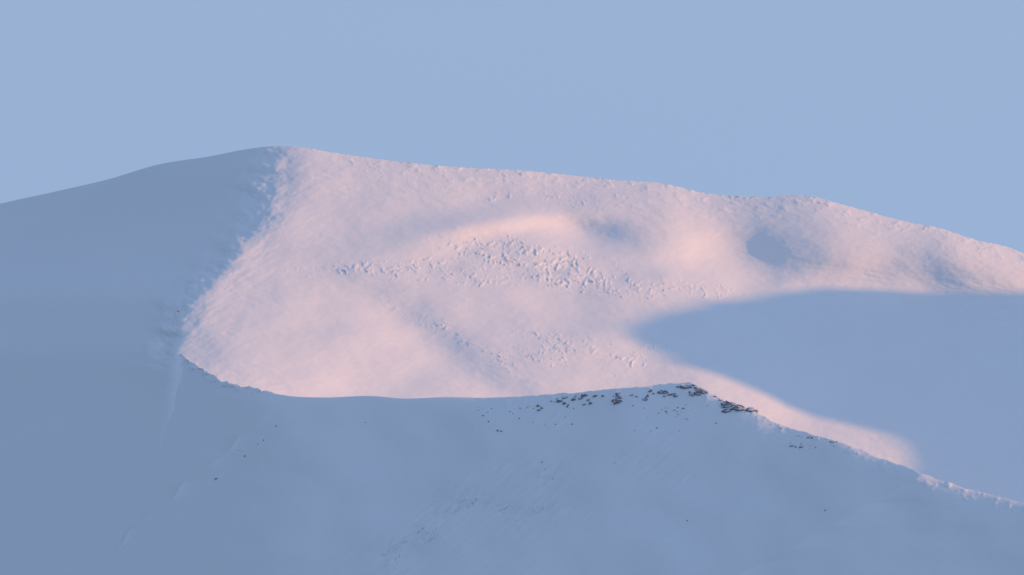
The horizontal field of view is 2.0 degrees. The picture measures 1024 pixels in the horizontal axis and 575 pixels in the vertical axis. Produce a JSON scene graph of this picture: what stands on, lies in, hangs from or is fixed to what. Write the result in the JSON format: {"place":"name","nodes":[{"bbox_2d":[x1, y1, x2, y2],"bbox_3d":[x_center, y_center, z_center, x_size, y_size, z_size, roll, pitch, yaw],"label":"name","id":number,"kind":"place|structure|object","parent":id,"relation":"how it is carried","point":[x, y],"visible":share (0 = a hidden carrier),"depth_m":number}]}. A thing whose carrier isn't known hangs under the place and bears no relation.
{"place":"outdoors","nodes":[
{"label":"outdoors","id":0,"kind":"place"},
{"bbox_2d":[0,146,1023,574],"bbox_3d":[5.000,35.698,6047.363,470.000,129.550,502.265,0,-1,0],"label":"snow mountain","id":1,"kind":"structure","parent":0,"point":[294,270],"depth_m":6000.75},
{"bbox_2d":[0,0,1023,252],"label":"sky","id":2,"kind":"structure","parent":0,"point":[912,111]},
{"bbox_2d":[73,347,1023,574],"bbox_3d":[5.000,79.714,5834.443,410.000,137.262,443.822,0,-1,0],"label":"foreground ridge","id":3,"kind":"structure","parent":0,"point":[390,486],"depth_m":5852.33},
{"bbox_2d":[215,384,837,520],"bbox_3d":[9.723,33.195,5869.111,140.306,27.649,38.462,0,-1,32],"label":"ridge rocks","id":4,"kind":"object","parent":3,"relation":"on","point":[700,391],"visible":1,"depth_m":5872.41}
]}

